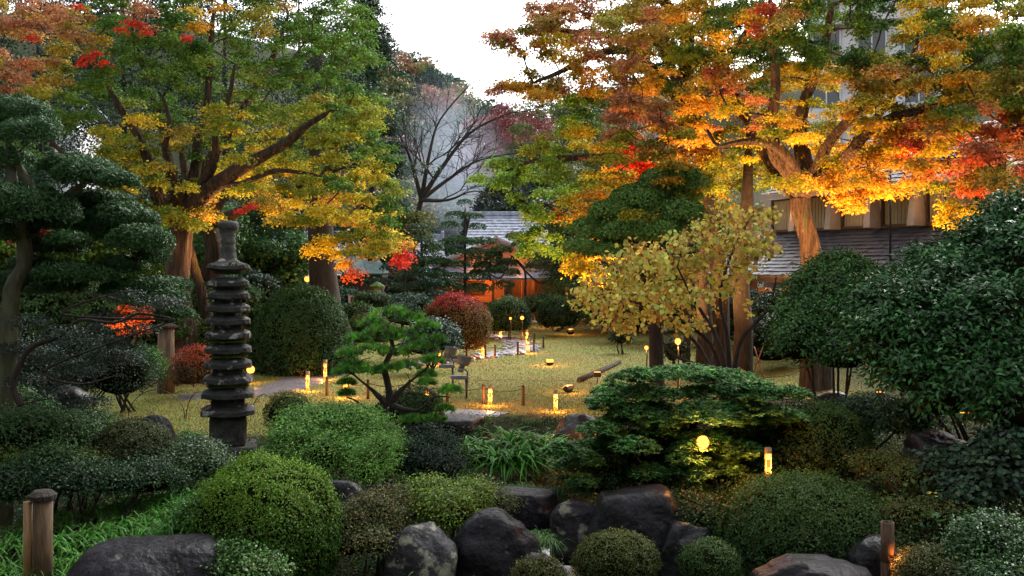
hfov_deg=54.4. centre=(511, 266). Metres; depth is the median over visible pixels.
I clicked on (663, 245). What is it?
broadleaf tree
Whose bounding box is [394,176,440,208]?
hill tree
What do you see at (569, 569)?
stream water
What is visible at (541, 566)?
clipped bush
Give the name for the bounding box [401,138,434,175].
hill tree
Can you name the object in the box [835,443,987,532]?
bank shrub
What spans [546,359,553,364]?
lawn floodlight
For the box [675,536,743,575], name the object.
clipped dome
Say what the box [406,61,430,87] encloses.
hill tree
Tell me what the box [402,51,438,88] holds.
hill tree
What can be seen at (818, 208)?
window
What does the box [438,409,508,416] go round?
front path
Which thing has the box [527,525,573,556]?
grass tuft
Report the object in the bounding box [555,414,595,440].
boulder
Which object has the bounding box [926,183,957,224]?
window
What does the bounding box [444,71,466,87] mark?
hill tree
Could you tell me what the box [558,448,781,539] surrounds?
shade azalea
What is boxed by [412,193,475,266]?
hill tree
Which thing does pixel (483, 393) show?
fence post
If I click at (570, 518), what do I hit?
boulder
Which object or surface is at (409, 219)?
broadleaf tree
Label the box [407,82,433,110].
hill tree
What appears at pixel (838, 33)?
window
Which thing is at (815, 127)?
window
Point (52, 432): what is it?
shrub
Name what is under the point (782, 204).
window
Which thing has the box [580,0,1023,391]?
maple tree
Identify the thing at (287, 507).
clipped dome
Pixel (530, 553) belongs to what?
boulder
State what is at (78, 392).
boulder
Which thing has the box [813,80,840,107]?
window
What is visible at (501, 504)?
bronze shrub
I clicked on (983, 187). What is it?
window
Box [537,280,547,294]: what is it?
sliding door
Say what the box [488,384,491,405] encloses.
bamboo lantern
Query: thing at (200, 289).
leaning tree
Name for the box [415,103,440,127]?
hill tree
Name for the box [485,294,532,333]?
clipped dome
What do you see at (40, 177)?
evergreen tree
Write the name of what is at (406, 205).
hill tree
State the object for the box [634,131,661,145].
hill tree
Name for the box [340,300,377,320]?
clipped mound
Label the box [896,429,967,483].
boulder
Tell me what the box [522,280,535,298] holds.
sliding door
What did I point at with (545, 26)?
maple tree
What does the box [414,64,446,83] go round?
hill tree
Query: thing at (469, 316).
red bush
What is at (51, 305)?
leafy bush
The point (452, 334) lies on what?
aucuba bush
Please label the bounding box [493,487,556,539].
boulder
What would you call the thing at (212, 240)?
maple tree
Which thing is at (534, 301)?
leafy bush
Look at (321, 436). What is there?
viburnum bush
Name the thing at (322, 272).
cedar tree
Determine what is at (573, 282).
broadleaf tree
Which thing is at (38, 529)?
wooden post
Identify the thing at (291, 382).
slab path
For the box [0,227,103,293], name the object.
broadleaf tree
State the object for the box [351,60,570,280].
bare tree
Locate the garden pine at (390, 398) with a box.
[330,303,464,491]
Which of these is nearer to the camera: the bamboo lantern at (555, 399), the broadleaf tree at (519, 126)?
the bamboo lantern at (555, 399)
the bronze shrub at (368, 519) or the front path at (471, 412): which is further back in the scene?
the front path at (471, 412)
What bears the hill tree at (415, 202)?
on the ground at (134, 397)
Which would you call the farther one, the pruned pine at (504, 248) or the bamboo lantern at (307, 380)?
the pruned pine at (504, 248)
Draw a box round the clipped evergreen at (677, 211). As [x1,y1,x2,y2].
[562,164,713,400]
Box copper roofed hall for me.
[276,249,397,294]
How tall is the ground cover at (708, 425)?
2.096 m
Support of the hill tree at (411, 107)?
on the ground at (134, 397)
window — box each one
[468,281,484,294]
[771,198,789,231]
[811,195,827,229]
[812,27,840,56]
[812,127,840,156]
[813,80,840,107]
[815,0,840,7]
[841,192,865,228]
[857,25,886,53]
[881,187,909,226]
[904,27,930,51]
[904,70,932,101]
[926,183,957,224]
[975,187,995,221]
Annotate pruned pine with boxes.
[0,90,197,532]
[469,231,560,297]
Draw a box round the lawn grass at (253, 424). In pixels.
[109,322,868,435]
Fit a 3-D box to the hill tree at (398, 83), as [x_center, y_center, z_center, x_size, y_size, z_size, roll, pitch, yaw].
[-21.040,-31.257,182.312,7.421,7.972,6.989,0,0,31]
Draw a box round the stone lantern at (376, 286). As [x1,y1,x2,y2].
[369,281,384,314]
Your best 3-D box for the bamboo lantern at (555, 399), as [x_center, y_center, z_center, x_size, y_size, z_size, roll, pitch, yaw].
[1.059,3.240,24.110,0.117,0.520,0.120,0,0,0]
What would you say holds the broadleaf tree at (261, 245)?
on the ground at (134, 397)
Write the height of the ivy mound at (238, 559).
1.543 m
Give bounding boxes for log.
[577,360,621,381]
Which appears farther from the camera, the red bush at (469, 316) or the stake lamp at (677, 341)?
the red bush at (469, 316)
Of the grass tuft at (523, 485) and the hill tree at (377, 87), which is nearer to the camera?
the grass tuft at (523, 485)
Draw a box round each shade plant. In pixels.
[757,384,952,480]
[903,422,1023,517]
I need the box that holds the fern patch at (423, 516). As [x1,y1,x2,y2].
[389,501,447,528]
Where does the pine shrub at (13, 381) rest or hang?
on the ground at (134, 397)
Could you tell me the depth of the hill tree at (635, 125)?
151.30 m
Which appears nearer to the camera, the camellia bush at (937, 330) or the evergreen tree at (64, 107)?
the camellia bush at (937, 330)
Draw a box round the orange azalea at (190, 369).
[169,343,212,386]
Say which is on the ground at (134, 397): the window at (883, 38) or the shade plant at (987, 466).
the shade plant at (987, 466)
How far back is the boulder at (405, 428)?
21.55 m
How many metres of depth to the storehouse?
75.37 m
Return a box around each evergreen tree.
[0,0,128,187]
[0,0,153,191]
[2,0,250,267]
[74,0,346,254]
[201,0,409,290]
[334,0,407,293]
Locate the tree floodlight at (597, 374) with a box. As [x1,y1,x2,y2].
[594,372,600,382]
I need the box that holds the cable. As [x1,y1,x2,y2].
[468,379,572,380]
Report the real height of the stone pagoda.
4.723 m
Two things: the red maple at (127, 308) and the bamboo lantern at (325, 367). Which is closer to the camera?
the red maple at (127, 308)
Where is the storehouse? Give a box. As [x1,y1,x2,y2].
[466,208,549,266]
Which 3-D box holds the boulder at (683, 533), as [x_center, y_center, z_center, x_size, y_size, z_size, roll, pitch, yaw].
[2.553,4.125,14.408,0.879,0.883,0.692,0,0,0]
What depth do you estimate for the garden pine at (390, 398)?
18.73 m
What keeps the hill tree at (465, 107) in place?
on the ground at (134, 397)
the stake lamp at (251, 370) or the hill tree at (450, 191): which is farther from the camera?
the hill tree at (450, 191)
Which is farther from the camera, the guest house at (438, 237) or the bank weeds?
the guest house at (438, 237)
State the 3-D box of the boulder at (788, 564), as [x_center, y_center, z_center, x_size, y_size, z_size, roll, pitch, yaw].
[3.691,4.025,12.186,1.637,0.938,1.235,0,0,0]
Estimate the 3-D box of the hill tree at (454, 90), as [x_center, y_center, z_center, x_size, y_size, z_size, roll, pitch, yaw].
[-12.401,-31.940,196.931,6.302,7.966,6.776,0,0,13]
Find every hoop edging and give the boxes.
[128,390,185,418]
[186,391,210,418]
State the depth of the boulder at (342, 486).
14.66 m
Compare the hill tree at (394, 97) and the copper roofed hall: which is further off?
the hill tree at (394, 97)
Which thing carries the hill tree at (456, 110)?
on the ground at (134, 397)
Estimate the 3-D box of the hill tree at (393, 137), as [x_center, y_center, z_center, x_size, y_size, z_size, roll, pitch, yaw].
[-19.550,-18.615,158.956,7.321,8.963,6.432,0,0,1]
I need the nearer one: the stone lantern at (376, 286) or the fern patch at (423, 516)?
the fern patch at (423, 516)
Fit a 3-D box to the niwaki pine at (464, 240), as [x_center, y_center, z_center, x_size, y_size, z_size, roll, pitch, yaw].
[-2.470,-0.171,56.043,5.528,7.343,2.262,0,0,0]
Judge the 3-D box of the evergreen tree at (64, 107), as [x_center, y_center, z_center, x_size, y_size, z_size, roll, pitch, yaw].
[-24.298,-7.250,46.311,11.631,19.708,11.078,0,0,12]
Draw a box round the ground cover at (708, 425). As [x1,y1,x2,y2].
[1,390,1023,574]
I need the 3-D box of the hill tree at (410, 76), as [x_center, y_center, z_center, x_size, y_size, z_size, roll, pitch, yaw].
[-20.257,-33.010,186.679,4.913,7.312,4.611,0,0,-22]
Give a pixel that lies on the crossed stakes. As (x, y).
(758, 360)
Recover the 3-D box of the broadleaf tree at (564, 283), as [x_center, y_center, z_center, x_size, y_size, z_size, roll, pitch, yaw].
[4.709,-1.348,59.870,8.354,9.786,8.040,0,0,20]
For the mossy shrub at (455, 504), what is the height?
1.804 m
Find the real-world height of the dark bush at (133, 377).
2.372 m
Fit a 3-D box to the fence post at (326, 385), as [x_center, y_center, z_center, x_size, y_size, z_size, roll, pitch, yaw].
[-5.019,3.292,27.002,0.088,0.615,0.088,0,0,0]
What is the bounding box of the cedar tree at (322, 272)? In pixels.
[226,6,447,308]
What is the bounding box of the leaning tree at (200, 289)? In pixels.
[190,241,212,323]
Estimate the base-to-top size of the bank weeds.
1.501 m
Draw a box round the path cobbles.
[410,334,542,365]
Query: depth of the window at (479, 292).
63.41 m
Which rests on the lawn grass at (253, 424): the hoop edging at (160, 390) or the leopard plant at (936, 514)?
the hoop edging at (160, 390)
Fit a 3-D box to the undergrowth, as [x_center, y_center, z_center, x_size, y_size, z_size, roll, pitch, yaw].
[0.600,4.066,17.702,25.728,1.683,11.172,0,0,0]
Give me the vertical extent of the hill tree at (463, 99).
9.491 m
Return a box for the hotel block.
[804,0,940,158]
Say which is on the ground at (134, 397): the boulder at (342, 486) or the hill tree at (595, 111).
the hill tree at (595, 111)
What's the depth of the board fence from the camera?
59.98 m
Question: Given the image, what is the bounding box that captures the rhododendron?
[930,499,1023,575]
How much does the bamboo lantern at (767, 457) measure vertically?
0.460 m
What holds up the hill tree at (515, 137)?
on the ground at (134, 397)
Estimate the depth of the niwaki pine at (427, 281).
51.91 m
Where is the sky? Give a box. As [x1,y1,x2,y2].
[0,0,1022,124]
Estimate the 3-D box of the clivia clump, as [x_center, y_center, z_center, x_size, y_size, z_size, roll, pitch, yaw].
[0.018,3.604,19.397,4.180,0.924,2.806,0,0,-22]
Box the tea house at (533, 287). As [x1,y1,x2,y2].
[418,234,574,308]
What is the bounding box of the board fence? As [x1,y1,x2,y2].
[483,302,537,319]
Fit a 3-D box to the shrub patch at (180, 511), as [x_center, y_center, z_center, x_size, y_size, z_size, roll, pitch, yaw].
[-4.051,3.819,13.475,1.531,1.984,1.443,0,0,0]
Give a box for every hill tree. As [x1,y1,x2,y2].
[335,190,368,249]
[351,80,396,104]
[360,191,414,227]
[367,95,410,133]
[369,122,402,140]
[375,52,416,77]
[375,190,424,226]
[377,75,415,95]
[379,179,425,207]
[380,92,407,113]
[381,45,406,59]
[386,134,429,177]
[390,154,422,181]
[393,72,414,92]
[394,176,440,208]
[395,115,424,134]
[398,119,442,179]
[399,94,421,116]
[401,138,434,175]
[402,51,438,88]
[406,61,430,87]
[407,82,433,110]
[410,57,439,87]
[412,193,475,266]
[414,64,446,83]
[414,84,460,115]
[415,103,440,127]
[418,135,448,168]
[419,69,451,109]
[423,202,468,234]
[425,110,452,139]
[427,146,477,198]
[429,154,479,196]
[430,147,455,166]
[431,169,460,202]
[432,119,473,157]
[432,187,473,210]
[437,105,478,141]
[440,86,463,100]
[441,103,472,117]
[443,80,474,97]
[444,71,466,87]
[449,90,480,114]
[459,170,494,197]
[467,181,488,206]
[468,99,485,115]
[474,98,508,116]
[491,137,516,158]
[495,134,527,151]
[525,111,549,129]
[547,106,561,126]
[571,161,615,174]
[589,85,610,108]
[593,107,603,120]
[616,122,643,144]
[628,121,649,135]
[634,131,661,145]
[638,131,668,149]
[646,95,679,117]
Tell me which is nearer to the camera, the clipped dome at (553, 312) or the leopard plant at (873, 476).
the leopard plant at (873, 476)
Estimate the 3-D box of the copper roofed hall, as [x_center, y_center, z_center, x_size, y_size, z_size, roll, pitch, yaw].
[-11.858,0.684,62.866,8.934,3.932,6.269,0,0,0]
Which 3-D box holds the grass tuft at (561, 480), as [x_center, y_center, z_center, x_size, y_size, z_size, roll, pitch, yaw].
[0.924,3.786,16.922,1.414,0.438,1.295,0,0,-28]
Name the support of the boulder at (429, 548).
on the ground cover at (708, 425)
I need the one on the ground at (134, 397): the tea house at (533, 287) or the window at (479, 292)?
the tea house at (533, 287)
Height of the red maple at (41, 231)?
4.274 m
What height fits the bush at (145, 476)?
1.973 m
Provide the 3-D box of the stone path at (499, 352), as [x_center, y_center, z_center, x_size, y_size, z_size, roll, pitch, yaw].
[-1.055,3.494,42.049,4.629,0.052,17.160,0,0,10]
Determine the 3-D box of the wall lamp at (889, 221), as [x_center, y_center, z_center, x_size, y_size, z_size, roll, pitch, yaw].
[13.902,-2.412,36.255,0.260,6.450,0.770,0,0,0]
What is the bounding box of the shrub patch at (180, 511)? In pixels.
[153,473,230,534]
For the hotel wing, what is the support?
on the ground at (134, 397)
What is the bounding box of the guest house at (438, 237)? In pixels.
[365,231,449,296]
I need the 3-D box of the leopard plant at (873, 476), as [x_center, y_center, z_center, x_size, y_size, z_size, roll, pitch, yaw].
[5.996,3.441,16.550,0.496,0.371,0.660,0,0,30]
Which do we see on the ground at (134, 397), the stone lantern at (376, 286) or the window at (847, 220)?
the stone lantern at (376, 286)
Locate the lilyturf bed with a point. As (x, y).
(141, 524)
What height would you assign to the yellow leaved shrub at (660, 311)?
5.195 m
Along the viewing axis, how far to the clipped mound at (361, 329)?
36.38 m
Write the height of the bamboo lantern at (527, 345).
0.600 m
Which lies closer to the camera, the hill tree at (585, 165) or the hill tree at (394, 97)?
the hill tree at (585, 165)
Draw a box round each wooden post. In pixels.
[23,489,56,575]
[154,323,177,393]
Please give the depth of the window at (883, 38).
63.80 m
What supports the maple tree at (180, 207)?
on the ground at (134, 397)
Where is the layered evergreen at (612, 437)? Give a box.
[539,362,814,498]
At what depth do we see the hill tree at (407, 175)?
134.26 m
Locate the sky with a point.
(445, 31)
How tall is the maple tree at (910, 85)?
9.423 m
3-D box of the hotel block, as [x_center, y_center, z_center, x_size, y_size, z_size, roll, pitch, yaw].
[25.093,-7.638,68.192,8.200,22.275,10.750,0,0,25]
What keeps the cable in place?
on the ground at (134, 397)
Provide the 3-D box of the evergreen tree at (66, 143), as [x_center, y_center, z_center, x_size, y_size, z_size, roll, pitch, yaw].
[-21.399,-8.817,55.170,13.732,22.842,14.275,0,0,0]
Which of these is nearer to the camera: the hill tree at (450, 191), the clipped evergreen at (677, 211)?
the clipped evergreen at (677, 211)
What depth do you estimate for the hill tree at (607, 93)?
208.57 m
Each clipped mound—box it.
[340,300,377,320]
[347,312,393,344]
[350,290,392,308]
[705,465,896,575]
[761,395,881,481]
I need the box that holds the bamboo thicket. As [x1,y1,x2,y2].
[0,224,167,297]
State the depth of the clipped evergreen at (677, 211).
24.52 m
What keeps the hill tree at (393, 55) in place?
on the ground at (134, 397)
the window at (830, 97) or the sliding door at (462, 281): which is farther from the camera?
the window at (830, 97)
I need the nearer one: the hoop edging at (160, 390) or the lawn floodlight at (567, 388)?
the hoop edging at (160, 390)
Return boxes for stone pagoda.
[200,220,256,457]
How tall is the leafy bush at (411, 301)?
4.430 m
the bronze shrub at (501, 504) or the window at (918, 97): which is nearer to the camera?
the bronze shrub at (501, 504)
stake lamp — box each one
[247,366,254,374]
[520,316,523,339]
[644,346,647,366]
[675,338,680,387]
[697,436,708,459]
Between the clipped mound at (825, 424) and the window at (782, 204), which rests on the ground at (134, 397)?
the clipped mound at (825, 424)
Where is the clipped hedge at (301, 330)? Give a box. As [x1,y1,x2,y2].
[245,280,359,376]
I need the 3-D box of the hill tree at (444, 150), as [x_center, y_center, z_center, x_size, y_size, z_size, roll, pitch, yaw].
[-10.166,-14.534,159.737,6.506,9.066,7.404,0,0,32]
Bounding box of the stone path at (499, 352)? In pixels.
[402,338,538,367]
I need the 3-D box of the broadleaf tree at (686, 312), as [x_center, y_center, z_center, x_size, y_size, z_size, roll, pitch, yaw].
[5.793,-0.357,32.982,0.442,8.126,0.276,0,0,18]
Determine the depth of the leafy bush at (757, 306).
35.94 m
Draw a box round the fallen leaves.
[116,326,861,434]
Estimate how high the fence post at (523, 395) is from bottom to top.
0.615 m
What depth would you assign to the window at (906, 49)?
62.95 m
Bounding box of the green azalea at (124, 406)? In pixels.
[95,342,174,412]
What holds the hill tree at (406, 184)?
on the ground at (134, 397)
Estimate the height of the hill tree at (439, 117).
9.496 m
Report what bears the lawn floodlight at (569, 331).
on the ground at (134, 397)
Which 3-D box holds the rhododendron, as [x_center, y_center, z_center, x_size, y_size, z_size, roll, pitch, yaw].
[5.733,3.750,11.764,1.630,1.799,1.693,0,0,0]
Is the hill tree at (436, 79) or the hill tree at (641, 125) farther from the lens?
the hill tree at (436, 79)
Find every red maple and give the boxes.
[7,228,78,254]
[107,304,154,343]
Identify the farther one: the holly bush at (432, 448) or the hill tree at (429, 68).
the hill tree at (429, 68)
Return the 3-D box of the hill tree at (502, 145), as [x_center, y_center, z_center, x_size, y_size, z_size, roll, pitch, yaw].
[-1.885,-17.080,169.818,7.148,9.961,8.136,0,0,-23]
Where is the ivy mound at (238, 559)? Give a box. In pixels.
[177,528,305,575]
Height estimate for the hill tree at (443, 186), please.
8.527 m
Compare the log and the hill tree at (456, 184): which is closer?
the log
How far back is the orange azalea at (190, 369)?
26.48 m
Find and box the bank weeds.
[677,441,1023,573]
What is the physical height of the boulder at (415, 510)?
0.547 m
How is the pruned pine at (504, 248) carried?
on the ground at (134, 397)
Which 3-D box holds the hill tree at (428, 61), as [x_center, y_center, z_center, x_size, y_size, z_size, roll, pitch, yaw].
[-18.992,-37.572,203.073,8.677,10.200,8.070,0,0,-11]
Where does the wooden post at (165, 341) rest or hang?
on the ground at (134, 397)
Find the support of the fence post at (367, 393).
on the ground at (134, 397)
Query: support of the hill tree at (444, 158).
on the ground at (134, 397)
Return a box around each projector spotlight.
[439,346,457,383]
[451,355,471,397]
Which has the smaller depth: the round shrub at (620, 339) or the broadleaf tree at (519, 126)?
the round shrub at (620, 339)
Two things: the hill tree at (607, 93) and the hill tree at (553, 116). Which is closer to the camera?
the hill tree at (607, 93)
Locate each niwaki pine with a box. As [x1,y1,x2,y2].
[347,253,448,327]
[390,223,460,299]
[422,199,516,299]
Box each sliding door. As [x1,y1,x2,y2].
[453,280,463,296]
[509,280,520,299]
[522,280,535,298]
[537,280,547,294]
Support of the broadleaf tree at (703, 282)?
on the ground at (134, 397)
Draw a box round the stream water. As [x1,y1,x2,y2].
[538,541,577,575]
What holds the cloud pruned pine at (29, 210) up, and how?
on the ground at (134, 397)
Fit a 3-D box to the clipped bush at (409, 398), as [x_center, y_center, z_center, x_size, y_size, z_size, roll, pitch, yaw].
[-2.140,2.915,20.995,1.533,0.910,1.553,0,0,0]
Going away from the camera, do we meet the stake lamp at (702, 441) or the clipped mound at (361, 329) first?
the stake lamp at (702, 441)
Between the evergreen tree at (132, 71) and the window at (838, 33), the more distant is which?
the window at (838, 33)
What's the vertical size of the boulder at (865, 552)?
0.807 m
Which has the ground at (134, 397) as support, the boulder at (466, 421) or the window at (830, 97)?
the boulder at (466, 421)
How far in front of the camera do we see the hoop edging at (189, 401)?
20.59 m
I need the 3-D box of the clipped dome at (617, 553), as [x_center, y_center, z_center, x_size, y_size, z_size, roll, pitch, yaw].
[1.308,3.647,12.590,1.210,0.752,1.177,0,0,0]
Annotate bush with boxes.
[0,272,268,346]
[0,439,33,505]
[0,448,197,573]
[17,322,170,407]
[85,413,176,480]
[148,430,242,495]
[224,252,433,325]
[254,396,422,483]
[262,388,311,432]
[331,424,411,560]
[378,383,444,427]
[389,418,478,523]
[396,315,466,369]
[422,291,493,352]
[503,550,568,575]
[517,286,608,331]
[591,277,796,360]
[759,244,894,400]
[816,183,1023,441]
[886,535,982,575]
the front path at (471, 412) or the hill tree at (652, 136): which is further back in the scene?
the hill tree at (652, 136)
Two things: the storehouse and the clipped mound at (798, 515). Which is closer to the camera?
the clipped mound at (798, 515)
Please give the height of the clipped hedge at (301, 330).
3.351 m
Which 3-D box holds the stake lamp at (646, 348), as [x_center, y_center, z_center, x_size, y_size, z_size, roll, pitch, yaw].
[4.319,3.045,32.000,0.130,1.010,0.130,0,0,0]
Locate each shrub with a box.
[0,287,189,412]
[0,379,122,538]
[55,440,119,556]
[330,476,426,575]
[396,467,509,538]
[453,472,526,518]
[562,194,783,420]
[606,328,635,353]
[664,336,692,380]
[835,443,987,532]
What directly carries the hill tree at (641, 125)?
on the ground at (134, 397)
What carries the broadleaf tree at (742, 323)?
on the ground at (134, 397)
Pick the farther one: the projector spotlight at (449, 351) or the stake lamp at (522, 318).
the stake lamp at (522, 318)
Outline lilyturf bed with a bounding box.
[0,480,201,575]
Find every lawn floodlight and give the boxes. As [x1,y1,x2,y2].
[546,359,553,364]
[563,385,576,392]
[566,329,573,333]
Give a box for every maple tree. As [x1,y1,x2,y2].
[0,0,413,351]
[179,94,417,316]
[463,0,816,366]
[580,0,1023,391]
[844,27,1023,198]
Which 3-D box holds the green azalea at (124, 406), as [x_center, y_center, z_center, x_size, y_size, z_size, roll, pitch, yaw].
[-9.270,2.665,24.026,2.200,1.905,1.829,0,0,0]
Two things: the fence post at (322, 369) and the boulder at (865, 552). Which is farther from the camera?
the fence post at (322, 369)
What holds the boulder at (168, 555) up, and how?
on the ground at (134, 397)
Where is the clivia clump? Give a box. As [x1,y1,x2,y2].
[408,426,573,485]
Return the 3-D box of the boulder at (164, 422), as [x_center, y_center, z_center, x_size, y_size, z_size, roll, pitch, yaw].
[-6.266,3.029,17.489,0.827,0.863,0.676,0,0,0]
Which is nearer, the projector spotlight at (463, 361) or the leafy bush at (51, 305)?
the projector spotlight at (463, 361)
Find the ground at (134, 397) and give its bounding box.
[0,13,1023,575]
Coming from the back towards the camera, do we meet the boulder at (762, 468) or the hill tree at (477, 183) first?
the hill tree at (477, 183)
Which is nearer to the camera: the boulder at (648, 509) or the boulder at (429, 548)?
the boulder at (429, 548)
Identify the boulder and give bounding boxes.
[34,385,92,451]
[67,533,218,575]
[140,414,178,443]
[326,480,363,554]
[380,521,457,575]
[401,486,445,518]
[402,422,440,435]
[434,413,484,437]
[451,507,541,575]
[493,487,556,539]
[518,552,552,568]
[549,498,594,565]
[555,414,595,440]
[586,484,682,575]
[658,520,715,575]
[739,453,763,472]
[749,553,871,575]
[811,391,844,407]
[846,534,902,575]
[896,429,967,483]
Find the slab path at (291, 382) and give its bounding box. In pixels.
[179,373,347,399]
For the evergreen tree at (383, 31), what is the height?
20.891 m
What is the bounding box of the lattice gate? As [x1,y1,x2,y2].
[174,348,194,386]
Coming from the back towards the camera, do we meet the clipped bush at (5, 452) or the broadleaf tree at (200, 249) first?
the broadleaf tree at (200, 249)
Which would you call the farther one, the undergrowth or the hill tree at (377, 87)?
the hill tree at (377, 87)
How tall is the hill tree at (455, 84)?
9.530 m
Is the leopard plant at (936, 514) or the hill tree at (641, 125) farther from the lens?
the hill tree at (641, 125)
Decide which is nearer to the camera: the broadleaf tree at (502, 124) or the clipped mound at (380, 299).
the clipped mound at (380, 299)
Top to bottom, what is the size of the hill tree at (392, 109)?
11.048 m
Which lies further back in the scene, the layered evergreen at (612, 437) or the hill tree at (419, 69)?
the hill tree at (419, 69)
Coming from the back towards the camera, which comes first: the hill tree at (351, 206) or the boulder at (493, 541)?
the hill tree at (351, 206)
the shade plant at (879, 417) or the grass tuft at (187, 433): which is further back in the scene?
the grass tuft at (187, 433)
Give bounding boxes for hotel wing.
[709,120,1023,295]
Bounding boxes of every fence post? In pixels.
[321,361,323,376]
[325,377,328,395]
[366,380,369,398]
[482,384,484,403]
[521,385,524,405]
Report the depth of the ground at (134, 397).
31.16 m
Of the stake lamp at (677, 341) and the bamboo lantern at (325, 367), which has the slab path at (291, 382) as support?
the bamboo lantern at (325, 367)
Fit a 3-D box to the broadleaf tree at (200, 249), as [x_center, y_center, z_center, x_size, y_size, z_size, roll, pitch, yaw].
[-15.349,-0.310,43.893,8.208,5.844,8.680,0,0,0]
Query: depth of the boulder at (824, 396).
23.81 m
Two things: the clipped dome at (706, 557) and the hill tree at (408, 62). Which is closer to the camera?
the clipped dome at (706, 557)
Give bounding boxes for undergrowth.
[0,415,1023,575]
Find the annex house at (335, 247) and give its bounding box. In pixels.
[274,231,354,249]
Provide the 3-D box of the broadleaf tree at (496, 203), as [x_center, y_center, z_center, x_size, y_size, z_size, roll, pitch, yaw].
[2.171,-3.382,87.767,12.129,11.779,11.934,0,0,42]
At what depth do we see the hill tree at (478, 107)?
201.83 m
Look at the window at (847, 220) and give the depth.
41.69 m
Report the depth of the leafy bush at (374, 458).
15.85 m
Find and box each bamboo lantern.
[306,371,309,390]
[323,359,326,378]
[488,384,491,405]
[527,338,528,352]
[553,389,557,410]
[764,447,771,476]
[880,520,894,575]
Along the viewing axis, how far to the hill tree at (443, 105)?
178.53 m
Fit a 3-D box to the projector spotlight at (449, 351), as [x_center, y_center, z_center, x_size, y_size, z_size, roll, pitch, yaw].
[-1.883,3.002,29.468,0.574,1.332,0.413,0,0,-6]
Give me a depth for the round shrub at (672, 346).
30.36 m
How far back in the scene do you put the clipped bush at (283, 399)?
19.29 m
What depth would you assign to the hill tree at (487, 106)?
198.24 m
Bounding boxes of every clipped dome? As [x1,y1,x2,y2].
[181,447,346,575]
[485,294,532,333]
[533,294,581,329]
[569,526,662,575]
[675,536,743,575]
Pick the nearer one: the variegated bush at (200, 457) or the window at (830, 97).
the variegated bush at (200, 457)
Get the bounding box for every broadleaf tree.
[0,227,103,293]
[98,199,256,274]
[190,196,308,325]
[362,207,441,292]
[448,101,558,204]
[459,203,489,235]
[472,162,588,280]
[490,97,627,198]
[524,162,637,321]
[540,235,692,331]
[613,226,762,329]
[680,143,693,365]
[695,142,713,380]
[731,133,753,375]
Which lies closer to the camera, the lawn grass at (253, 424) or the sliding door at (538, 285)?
the lawn grass at (253, 424)
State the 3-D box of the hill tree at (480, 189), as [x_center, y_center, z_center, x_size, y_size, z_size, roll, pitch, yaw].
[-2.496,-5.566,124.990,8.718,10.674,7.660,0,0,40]
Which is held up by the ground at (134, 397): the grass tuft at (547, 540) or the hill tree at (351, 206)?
the hill tree at (351, 206)
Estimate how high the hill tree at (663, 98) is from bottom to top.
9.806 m
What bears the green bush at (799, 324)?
on the ground at (134, 397)
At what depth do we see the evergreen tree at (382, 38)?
57.23 m
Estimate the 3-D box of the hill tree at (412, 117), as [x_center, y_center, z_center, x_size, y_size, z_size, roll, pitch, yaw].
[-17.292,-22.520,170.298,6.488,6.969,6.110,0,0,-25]
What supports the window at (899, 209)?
in the hotel wing
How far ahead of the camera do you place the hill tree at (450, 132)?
166.80 m
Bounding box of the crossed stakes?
[753,346,764,379]
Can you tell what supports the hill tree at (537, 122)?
on the ground at (134, 397)
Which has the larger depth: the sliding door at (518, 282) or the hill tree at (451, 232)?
the hill tree at (451, 232)
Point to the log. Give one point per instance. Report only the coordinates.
(591, 374)
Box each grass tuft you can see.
[176,429,205,439]
[442,478,548,488]
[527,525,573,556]
[540,471,597,500]
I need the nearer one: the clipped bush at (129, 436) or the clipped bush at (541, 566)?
the clipped bush at (541, 566)
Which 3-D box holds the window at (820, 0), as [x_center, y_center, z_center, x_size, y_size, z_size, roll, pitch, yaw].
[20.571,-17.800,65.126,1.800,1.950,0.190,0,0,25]
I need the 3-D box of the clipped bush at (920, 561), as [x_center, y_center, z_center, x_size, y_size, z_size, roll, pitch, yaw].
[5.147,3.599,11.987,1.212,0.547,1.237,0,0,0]
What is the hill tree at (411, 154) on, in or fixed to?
on the ground at (134, 397)
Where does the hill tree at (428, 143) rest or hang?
on the ground at (134, 397)
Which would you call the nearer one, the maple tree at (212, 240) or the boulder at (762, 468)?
the boulder at (762, 468)
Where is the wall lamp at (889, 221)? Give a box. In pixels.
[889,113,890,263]
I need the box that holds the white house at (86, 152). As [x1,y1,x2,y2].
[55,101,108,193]
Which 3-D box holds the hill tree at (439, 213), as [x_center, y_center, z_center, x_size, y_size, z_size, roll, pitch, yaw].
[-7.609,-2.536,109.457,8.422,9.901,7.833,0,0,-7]
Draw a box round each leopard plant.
[857,469,885,481]
[917,492,949,530]
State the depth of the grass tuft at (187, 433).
20.14 m
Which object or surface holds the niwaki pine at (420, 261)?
on the ground at (134, 397)
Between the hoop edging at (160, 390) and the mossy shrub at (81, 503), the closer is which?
the mossy shrub at (81, 503)

